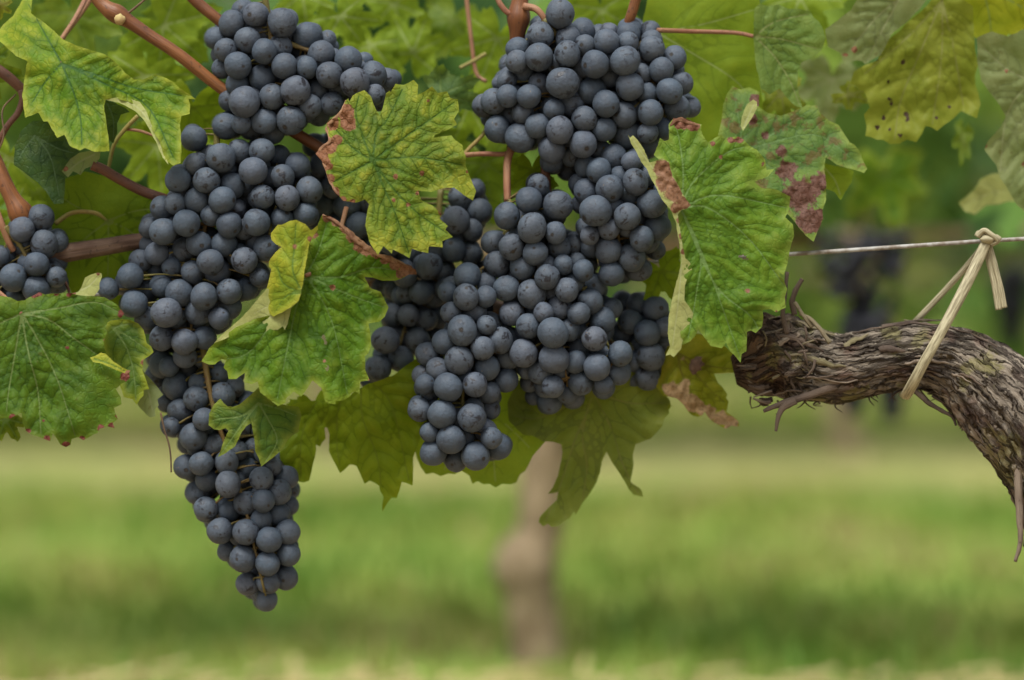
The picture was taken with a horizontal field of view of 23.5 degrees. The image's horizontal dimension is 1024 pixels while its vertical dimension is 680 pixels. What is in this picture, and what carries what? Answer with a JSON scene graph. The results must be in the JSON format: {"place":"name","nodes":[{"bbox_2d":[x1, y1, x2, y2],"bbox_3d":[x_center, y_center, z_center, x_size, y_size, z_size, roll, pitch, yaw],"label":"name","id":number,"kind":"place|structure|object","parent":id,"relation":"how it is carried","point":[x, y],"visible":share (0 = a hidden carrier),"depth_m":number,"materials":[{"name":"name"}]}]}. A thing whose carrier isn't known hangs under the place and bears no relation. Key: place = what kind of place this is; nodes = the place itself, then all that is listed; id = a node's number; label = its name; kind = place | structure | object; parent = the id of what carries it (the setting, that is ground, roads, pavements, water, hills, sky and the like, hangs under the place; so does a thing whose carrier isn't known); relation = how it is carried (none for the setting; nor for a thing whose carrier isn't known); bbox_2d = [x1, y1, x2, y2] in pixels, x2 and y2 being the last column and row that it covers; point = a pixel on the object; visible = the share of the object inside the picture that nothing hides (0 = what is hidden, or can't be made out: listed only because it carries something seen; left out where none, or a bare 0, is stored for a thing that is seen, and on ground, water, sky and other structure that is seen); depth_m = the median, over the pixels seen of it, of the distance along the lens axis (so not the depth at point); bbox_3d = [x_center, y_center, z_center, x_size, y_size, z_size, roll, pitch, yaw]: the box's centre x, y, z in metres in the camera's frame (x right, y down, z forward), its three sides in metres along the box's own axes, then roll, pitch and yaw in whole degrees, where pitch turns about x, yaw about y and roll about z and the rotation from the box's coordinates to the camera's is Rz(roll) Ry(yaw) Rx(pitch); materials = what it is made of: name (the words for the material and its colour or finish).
{"place":"outdoors","nodes":[
{"label":"outdoors","id":0,"kind":"place"},
{"bbox_2d":[209,387,301,465],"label":"grape leaf","id":1,"kind":"object","parent":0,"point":[275,427],"visible":0.95,"depth_m":1.29,"materials":[{"name":"green plant"}]},
{"bbox_2d":[242,288,373,348],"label":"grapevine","id":2,"kind":"object","parent":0,"point":[262,291],"visible":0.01,"depth_m":10.94,"materials":[{"name":"green plant"}]},
{"bbox_2d":[142,358,735,383],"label":"grass","id":3,"kind":"structure","parent":0,"point":[393,372],"depth_m":8.86,"materials":[{"name":"green plant"}]},
{"bbox_2d":[4,386,961,436],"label":"grass","id":4,"kind":"structure","parent":0,"point":[134,413],"depth_m":6.04,"materials":[{"name":"green plant"}]},
{"bbox_2d":[0,277,1023,679],"bbox_3d":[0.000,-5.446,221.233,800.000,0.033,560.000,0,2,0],"label":"ground","id":5,"kind":"structure","parent":0,"point":[940,459],"depth_m":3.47,"materials":[{"name":"green plant"}]},
{"bbox_2d":[0,44,16,148],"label":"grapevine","id":6,"kind":"object","parent":5,"relation":"on","point":[12,111],"depth_m":5.07,"materials":[{"name":"green plant"}]},
{"bbox_2d":[0,0,143,292],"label":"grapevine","id":7,"kind":"object","parent":5,"relation":"on","point":[135,123],"visible":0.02,"depth_m":7.91,"materials":[{"name":"green plant"}]},
{"bbox_2d":[64,291,243,318],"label":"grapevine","id":8,"kind":"object","parent":5,"relation":"on","point":[241,315],"depth_m":10.97,"materials":[{"name":"green plant"}]},
{"bbox_2d":[200,0,528,335],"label":"leaf","id":9,"kind":"object","parent":5,"relation":"on","point":[251,301],"visible":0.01,"depth_m":8.08,"materials":[{"name":"green plant"}]},
{"bbox_2d":[102,0,632,452],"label":"grapevine","id":10,"kind":"object","parent":5,"relation":"on","point":[196,86],"depth_m":5.17,"materials":[{"name":"green plant"}]},
{"bbox_2d":[0,0,1023,561],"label":"grapevine","id":11,"kind":"object","parent":5,"relation":"on","point":[972,380],"visible":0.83,"depth_m":1.31,"materials":[{"name":"brown plant"}]},
{"bbox_2d":[0,0,12,19],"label":"grape leaf","id":12,"kind":"object","parent":11,"relation":"attached to","point":[4,4],"visible":1,"depth_m":1.32,"materials":[{"name":"green plant"}]},
{"bbox_2d":[0,415,23,441],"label":"grape leaf","id":13,"kind":"object","parent":11,"relation":"attached to","point":[10,426],"visible":0.6,"depth_m":1.31,"materials":[{"name":"green plant"}]},
{"bbox_2d":[0,45,24,98],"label":"grape leaf","id":14,"kind":"object","parent":11,"relation":"attached to","point":[5,52],"visible":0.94,"depth_m":1.33,"materials":[{"name":"green plant"}]},
{"bbox_2d":[0,137,40,206],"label":"grape leaf","id":15,"kind":"object","parent":11,"relation":"attached to","point":[17,174],"visible":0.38,"depth_m":1.37,"materials":[{"name":"green plant"}]},
{"bbox_2d":[0,182,47,243],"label":"grape leaf","id":16,"kind":"object","parent":11,"relation":"attached to","point":[23,190],"visible":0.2,"depth_m":1.36,"materials":[{"name":"green plant"}]},
{"bbox_2d":[15,182,45,200],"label":"grape leaf","id":17,"kind":"object","parent":11,"relation":"attached to","point":[38,194],"visible":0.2,"depth_m":1.39,"materials":[{"name":"green plant"}]},
{"bbox_2d":[0,204,68,300],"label":"grape bunch","id":18,"kind":"object","parent":11,"relation":"hanging from","point":[37,240],"visible":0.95,"depth_m":1.31,"materials":[{"name":"blue food"}]},
{"bbox_2d":[14,121,79,203],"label":"grape leaf","id":19,"kind":"object","parent":11,"relation":"attached to","point":[43,154],"visible":0.98,"depth_m":1.31,"materials":[{"name":"green plant"}]},
{"bbox_2d":[0,273,129,446],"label":"grape leaf","id":20,"kind":"object","parent":11,"relation":"attached to","point":[63,376],"visible":1,"depth_m":1.28,"materials":[{"name":"green plant"}]},
{"bbox_2d":[31,0,123,50],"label":"grape leaf","id":21,"kind":"object","parent":11,"relation":"attached to","point":[56,16],"visible":0.69,"depth_m":1.40,"materials":[{"name":"green plant"}]},
{"bbox_2d":[62,151,100,176],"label":"grape leaf","id":22,"kind":"object","parent":11,"relation":"attached to","point":[78,163],"visible":0.98,"depth_m":1.31,"materials":[{"name":"green plant"}]},
{"bbox_2d":[0,0,194,164],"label":"grape leaf","id":23,"kind":"object","parent":11,"relation":"attached to","point":[69,89],"visible":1,"depth_m":1.29,"materials":[{"name":"green plant"}]},
{"bbox_2d":[45,171,151,305],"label":"grape leaf","id":24,"kind":"object","parent":11,"relation":"attached to","point":[93,206],"visible":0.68,"depth_m":1.34,"materials":[{"name":"green plant"}]},
{"bbox_2d":[104,101,128,142],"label":"grape leaf","id":25,"kind":"object","parent":11,"relation":"attached to","point":[114,111],"visible":0.95,"depth_m":1.31,"materials":[{"name":"green plant"}]},
{"bbox_2d":[104,319,152,404],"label":"grape leaf","id":26,"kind":"object","parent":11,"relation":"attached to","point":[128,347],"visible":0.98,"depth_m":1.30,"materials":[{"name":"green plant"}]},
{"bbox_2d":[116,121,182,193],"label":"grape leaf","id":27,"kind":"object","parent":11,"relation":"attached to","point":[145,153],"visible":0.51,"depth_m":1.39,"materials":[{"name":"green plant"}]},
{"bbox_2d":[107,48,194,124],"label":"grape leaf","id":28,"kind":"object","parent":11,"relation":"attached to","point":[132,63],"visible":0.33,"depth_m":1.38,"materials":[{"name":"green plant"}]},
{"bbox_2d":[118,0,222,69],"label":"grape leaf","id":29,"kind":"object","parent":11,"relation":"attached to","point":[180,23],"visible":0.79,"depth_m":1.39,"materials":[{"name":"green plant"}]},
{"bbox_2d":[140,3,217,43],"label":"grape leaf","id":30,"kind":"object","parent":11,"relation":"attached to","point":[148,12],"visible":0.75,"depth_m":1.40,"materials":[{"name":"green plant"}]},
{"bbox_2d":[141,79,234,159],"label":"grape leaf","id":31,"kind":"object","parent":11,"relation":"attached to","point":[205,108],"visible":0.3,"depth_m":1.36,"materials":[{"name":"green plant"}]},
{"bbox_2d":[181,136,212,160],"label":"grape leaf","id":32,"kind":"object","parent":11,"relation":"attached to","point":[208,141],"visible":0.12,"depth_m":1.38,"materials":[{"name":"green plant"}]},
{"bbox_2d":[98,124,322,354],"bbox_3d":[-0.162,-0.054,1.325,0.124,0.125,0.069,0,2,0],"label":"grape bunch","id":33,"kind":"object","parent":11,"relation":"attached to","point":[206,275],"visible":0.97,"depth_m":1.30,"materials":[{"name":"blue food"}]},
{"bbox_2d":[145,344,300,611],"bbox_3d":[-0.158,0.074,1.338,0.090,0.150,0.077,0,2,0],"label":"grape bunch","id":34,"kind":"object","parent":11,"relation":"hanging from","point":[253,530],"visible":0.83,"depth_m":1.31,"materials":[{"name":"blue food"}]},
{"bbox_2d":[137,371,162,416],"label":"grape leaf","id":35,"kind":"object","parent":34,"relation":"attached to","point":[147,403],"visible":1,"depth_m":1.31,"materials":[{"name":"green plant"}]},
{"bbox_2d":[160,412,171,471],"bbox_3d":[-0.183,0.054,1.306,0.007,0.032,0.003,0,2,0],"label":"tendril","id":36,"kind":"object","parent":34,"relation":"hanging from","point":[167,441],"visible":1,"depth_m":1.30},
{"bbox_2d":[204,0,401,144],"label":"grape bunch","id":37,"kind":"object","parent":11,"relation":"hanging from","point":[268,63],"visible":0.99,"depth_m":1.30,"materials":[{"name":"blue food"}]},
{"bbox_2d":[273,0,335,23],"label":"grape leaf","id":38,"kind":"object","parent":11,"relation":"attached to","point":[304,10],"visible":0.62,"depth_m":1.41,"materials":[{"name":"green plant"}]},
{"bbox_2d":[286,390,325,445],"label":"grape leaf","id":39,"kind":"object","parent":11,"relation":"attached to","point":[321,437],"visible":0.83,"depth_m":1.34,"materials":[{"name":"green plant"}]},
{"bbox_2d":[202,206,416,405],"bbox_3d":[-0.103,-0.019,1.290,0.109,0.104,0.047,-1,2,-25],"label":"grape leaf","id":40,"kind":"object","parent":11,"relation":"attached to","point":[273,345],"visible":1,"depth_m":1.28,"materials":[{"name":"green plant"}]},
{"bbox_2d":[307,0,381,44],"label":"grape leaf","id":41,"kind":"object","parent":11,"relation":"attached to","point":[349,19],"visible":0.91,"depth_m":1.38,"materials":[{"name":"green plant"}]},
{"bbox_2d":[280,359,426,511],"bbox_3d":[-0.084,0.052,1.328,0.084,0.083,0.011,0,2,0],"label":"grape leaf","id":42,"kind":"object","parent":11,"relation":"attached to","point":[374,431],"visible":0.88,"depth_m":1.33,"materials":[{"name":"green plant"}]},
{"bbox_2d":[302,133,421,279],"bbox_3d":[-0.082,-0.073,1.367,0.066,0.086,0.067,0,2,0],"label":"grape bunch","id":43,"kind":"object","parent":11,"relation":"hanging from","point":[329,202],"visible":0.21,"depth_m":1.34,"materials":[{"name":"black food"}]},
{"bbox_2d":[339,25,405,75],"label":"grape leaf","id":44,"kind":"object","parent":11,"relation":"attached to","point":[382,47],"visible":0.48,"depth_m":1.41,"materials":[{"name":"green plant"}]},
{"bbox_2d":[365,0,425,28],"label":"grape leaf","id":45,"kind":"object","parent":11,"relation":"attached to","point":[403,10],"visible":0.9,"depth_m":1.43,"materials":[{"name":"green plant"}]},
{"bbox_2d":[316,80,497,257],"bbox_3d":[-0.050,-0.090,1.294,0.103,0.094,0.041,0,2,-15],"label":"grape leaf","id":46,"kind":"object","parent":11,"relation":"attached to","point":[391,160],"visible":1,"depth_m":1.29,"materials":[{"name":"green plant"}]},
{"bbox_2d":[331,179,492,386],"bbox_3d":[-0.058,-0.031,1.367,0.095,0.116,0.084,0,2,0],"label":"grape bunch","id":47,"kind":"object","parent":11,"relation":"hanging from","point":[411,320],"visible":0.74,"depth_m":1.34,"materials":[{"name":"blue food"}]},
{"bbox_2d":[389,12,446,78],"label":"grape leaf","id":48,"kind":"object","parent":11,"relation":"attached to","point":[420,45],"visible":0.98,"depth_m":1.41,"materials":[{"name":"green plant"}]},
{"bbox_2d":[434,129,457,141],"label":"grape leaf","id":49,"kind":"object","parent":11,"relation":"attached to","point":[449,132],"visible":0.02,"depth_m":1.37,"materials":[{"name":"green plant"}]},
{"bbox_2d":[425,0,478,60],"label":"grape leaf","id":50,"kind":"object","parent":11,"relation":"attached to","point":[449,24],"visible":0.53,"depth_m":1.44,"materials":[{"name":"green plant"}]},
{"bbox_2d":[423,64,480,127],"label":"grape leaf","id":51,"kind":"object","parent":11,"relation":"attached to","point":[440,78],"visible":0.45,"depth_m":1.35,"materials":[{"name":"green plant"}]},
{"bbox_2d":[407,251,518,471],"bbox_3d":[-0.025,0.011,1.325,0.060,0.118,0.069,0,2,0],"label":"grape bunch","id":52,"kind":"object","parent":11,"relation":"hanging from","point":[465,372],"visible":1,"depth_m":1.30,"materials":[{"name":"blue food"}]},
{"bbox_2d":[450,76,490,146],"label":"grape leaf","id":53,"kind":"object","parent":11,"relation":"attached to","point":[470,122],"visible":0.27,"depth_m":1.40,"materials":[{"name":"green plant"}]},
{"bbox_2d":[415,391,544,486],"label":"grape leaf","id":54,"kind":"object","parent":11,"relation":"attached to","point":[511,467],"visible":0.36,"depth_m":1.35,"materials":[{"name":"green plant"}]},
{"bbox_2d":[448,139,525,225],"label":"leaf","id":55,"kind":"object","parent":11,"relation":"attached to","point":[487,171],"visible":0.43,"depth_m":1.38,"materials":[{"name":"green plant"}]},
{"bbox_2d":[447,7,528,92],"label":"grape leaf","id":56,"kind":"object","parent":11,"relation":"attached to","point":[490,40],"visible":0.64,"depth_m":1.40,"materials":[{"name":"green plant"}]},
{"bbox_2d":[511,153,558,189],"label":"grape leaf","id":57,"kind":"object","parent":11,"relation":"attached to","point":[522,167],"visible":0.59,"depth_m":1.34,"materials":[{"name":"green plant"}]},
{"bbox_2d":[481,172,632,413],"bbox_3d":[0.024,-0.025,1.325,0.082,0.131,0.072,0,2,0],"label":"grape bunch","id":58,"kind":"object","parent":11,"relation":"hanging from","point":[560,310],"visible":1,"depth_m":1.30,"materials":[{"name":"blue food"}]},
{"bbox_2d":[95,237,1023,295],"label":"trellis wire","id":59,"kind":"object","parent":11,"relation":"attached to","point":[890,247],"visible":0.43,"depth_m":1.32,"materials":[{"name":"silver metal"}]},
{"bbox_2d":[472,0,700,180],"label":"grape bunch","id":60,"kind":"object","parent":11,"relation":"hanging from","point":[588,88],"visible":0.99,"depth_m":1.30,"materials":[{"name":"blue food"}]},
{"bbox_2d":[567,0,637,25],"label":"grape leaf","id":61,"kind":"object","parent":11,"relation":"attached to","point":[595,12],"visible":0.33,"depth_m":1.39,"materials":[{"name":"green plant"}]},
{"bbox_2d":[568,144,671,286],"bbox_3d":[0.059,-0.067,1.323,0.057,0.076,0.068,0,2,0],"label":"grape bunch","id":62,"kind":"object","parent":11,"relation":"hanging from","point":[623,226],"visible":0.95,"depth_m":1.30,"materials":[{"name":"blue food"}]},
{"bbox_2d":[610,290,669,390],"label":"grape bunch","id":63,"kind":"object","parent":11,"relation":"hanging from","point":[641,327],"visible":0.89,"depth_m":1.33,"materials":[{"name":"blue food"}]},
{"bbox_2d":[637,246,679,299],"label":"grape leaf","id":64,"kind":"object","parent":11,"relation":"attached to","point":[662,278],"visible":0.66,"depth_m":1.33,"materials":[{"name":"green plant"}]},
{"bbox_2d":[656,334,738,428],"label":"grape leaf","id":65,"kind":"object","parent":11,"relation":"attached to","point":[699,393],"visible":0.87,"depth_m":1.34,"materials":[{"name":"green plant"}]},
{"bbox_2d":[643,0,762,141],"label":"grape leaf","id":66,"kind":"object","parent":11,"relation":"attached to","point":[717,67],"visible":0.72,"depth_m":1.35,"materials":[{"name":"green plant"}]},
{"bbox_2d":[628,117,793,362],"bbox_3d":[0.103,-0.053,1.290,0.086,0.128,0.038,0,2,14],"label":"grape leaf","id":67,"kind":"object","parent":11,"relation":"attached to","point":[725,213],"visible":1,"depth_m":1.29,"materials":[{"name":"green plant"}]},
{"bbox_2d":[656,4,825,107],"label":"grape leaf","id":68,"kind":"object","parent":11,"relation":"attached to","point":[787,42],"visible":1,"depth_m":1.34,"materials":[{"name":"green plant"}]},
{"bbox_2d":[761,77,805,115],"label":"grape leaf","id":69,"kind":"object","parent":11,"relation":"attached to","point":[779,102],"visible":0.42,"depth_m":1.36,"materials":[{"name":"green plant"}]},
{"bbox_2d":[718,86,866,241],"bbox_3d":[0.150,-0.095,1.320,0.080,0.085,0.030,0,2,6],"label":"grape leaf","id":70,"kind":"object","parent":11,"relation":"attached to","point":[796,148],"visible":0.94,"depth_m":1.32,"materials":[{"name":"green plant"}]},
{"bbox_2d":[761,0,845,45],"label":"grape leaf","id":71,"kind":"object","parent":11,"relation":"attached to","point":[816,8],"visible":0.41,"depth_m":1.39,"materials":[{"name":"green plant"}]},
{"bbox_2d":[798,54,861,121],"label":"grape leaf","id":72,"kind":"object","parent":11,"relation":"attached to","point":[822,83],"visible":0.66,"depth_m":1.46,"materials":[{"name":"green plant"}]},
{"bbox_2d":[824,163,853,199],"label":"grape leaf","id":73,"kind":"object","parent":11,"relation":"attached to","point":[838,181],"visible":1,"depth_m":1.34,"materials":[{"name":"green plant"}]},
{"bbox_2d":[831,81,868,110],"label":"grape leaf","id":74,"kind":"object","parent":11,"relation":"attached to","point":[851,96],"visible":1,"depth_m":1.36,"materials":[{"name":"green plant"}]},
{"bbox_2d":[825,0,925,63],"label":"grape leaf","id":75,"kind":"object","parent":11,"relation":"attached to","point":[862,30],"visible":1,"depth_m":1.34,"materials":[{"name":"green plant"}]},
{"bbox_2d":[850,0,980,143],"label":"grape leaf","id":76,"kind":"object","parent":11,"relation":"attached to","point":[915,79],"visible":1,"depth_m":1.35,"materials":[{"name":"plant"}]},
{"bbox_2d":[899,228,1006,399],"bbox_3d":[0.228,-0.014,1.309,0.059,0.092,0.040,1,2,34],"label":"straw tie","id":77,"kind":"object","parent":11,"relation":"attached to","point":[972,265],"visible":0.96,"depth_m":1.30,"materials":[{"name":"beige wicker"}]},
{"bbox_2d":[952,118,973,166],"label":"grape leaf","id":78,"kind":"object","parent":11,"relation":"attached to","point":[962,139],"visible":1,"depth_m":1.44,"materials":[{"name":"green plant"}]},
{"bbox_2d":[959,173,1014,214],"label":"grape leaf","id":79,"kind":"object","parent":11,"relation":"attached to","point":[991,189],"visible":0.71,"depth_m":1.41,"materials":[{"name":"green plant"}]},
{"bbox_2d":[965,0,1023,37],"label":"grape leaf","id":80,"kind":"object","parent":11,"relation":"attached to","point":[1004,17],"visible":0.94,"depth_m":1.36,"materials":[{"name":"yellow plant"}]},
{"bbox_2d":[977,29,1023,210],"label":"grape leaf","id":81,"kind":"object","parent":11,"relation":"attached to","point":[1000,59],"visible":1,"depth_m":1.34,"materials":[{"name":"green plant"}]},
{"bbox_2d":[0,0,1023,664],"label":"grapevine","id":82,"kind":"object","parent":5,"relation":"on","point":[526,564],"visible":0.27,"depth_m":2.32,"materials":[{"name":"green plant"}]},
{"bbox_2d":[842,398,866,415],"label":"grape bunch","id":83,"kind":"object","parent":82,"relation":"hanging from","point":[854,408],"visible":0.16,"depth_m":2.24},
{"bbox_2d":[813,209,913,333],"bbox_3d":[0.305,-0.060,2.119,0.075,0.138,0.085,1,2,42],"label":"grape bunch","id":84,"kind":"object","parent":82,"relation":"hanging from","point":[859,312],"visible":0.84,"depth_m":2.10,"materials":[{"name":"food"}]},
{"bbox_2d":[992,243,1023,345],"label":"grape bunch","id":85,"kind":"object","parent":82,"relation":"hanging from","point":[1010,318],"visible":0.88,"depth_m":2.54,"materials":[{"name":"food"}]},
{"bbox_2d":[0,655,1023,679],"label":"straw litter","id":86,"kind":"object","parent":5,"relation":"on","point":[356,673],"visible":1,"depth_m":2.14,"materials":[{"name":"beige plant"}]},
{"bbox_2d":[641,220,803,306],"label":"leaf","id":87,"kind":"object","parent":5,"relation":"on","point":[664,295],"visible":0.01,"depth_m":10.91,"materials":[{"name":"green plant"}]},
{"bbox_2d":[564,212,896,333],"bbox_3d":[0.572,-0.503,8.085,1.425,1.435,0.774,0,2,0],"label":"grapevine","id":88,"kind":"object","parent":5,"relation":"on","point":[805,292],"visible":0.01,"depth_m":8.07,"materials":[{"name":"green plant"}]},
{"bbox_2d":[566,0,1023,457],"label":"grapevine","id":89,"kind":"object","parent":5,"relation":"on","point":[945,197],"visible":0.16,"depth_m":5.18,"materials":[{"name":"green plant"}]},
{"bbox_2d":[791,89,1010,317],"bbox_3d":[1.784,-0.653,10.987,1.528,1.579,0.681,0,2,0],"label":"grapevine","id":90,"kind":"object","parent":5,"relation":"on","point":[910,289],"visible":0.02,"depth_m":10.96,"materials":[{"name":"green plant"}]},
{"bbox_2d":[854,114,1023,339],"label":"grapevine","id":91,"kind":"object","parent":5,"relation":"on","point":[983,167],"visible":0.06,"depth_m":8.07,"materials":[{"name":"green plant"}]},
{"bbox_2d":[508,371,670,526],"bbox_3d":[0.042,0.058,1.343,0.089,0.089,0.012,0,2,0],"label":"grape leaf","id":92,"kind":"object","parent":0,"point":[620,423],"visible":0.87,"depth_m":1.34,"materials":[{"name":"green plant"}]},
{"bbox_2d":[841,144,928,230],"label":"grape leaf","id":93,"kind":"object","parent":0,"point":[891,184],"visible":0.91,"depth_m":1.67,"materials":[{"name":"green plant"}]}
]}

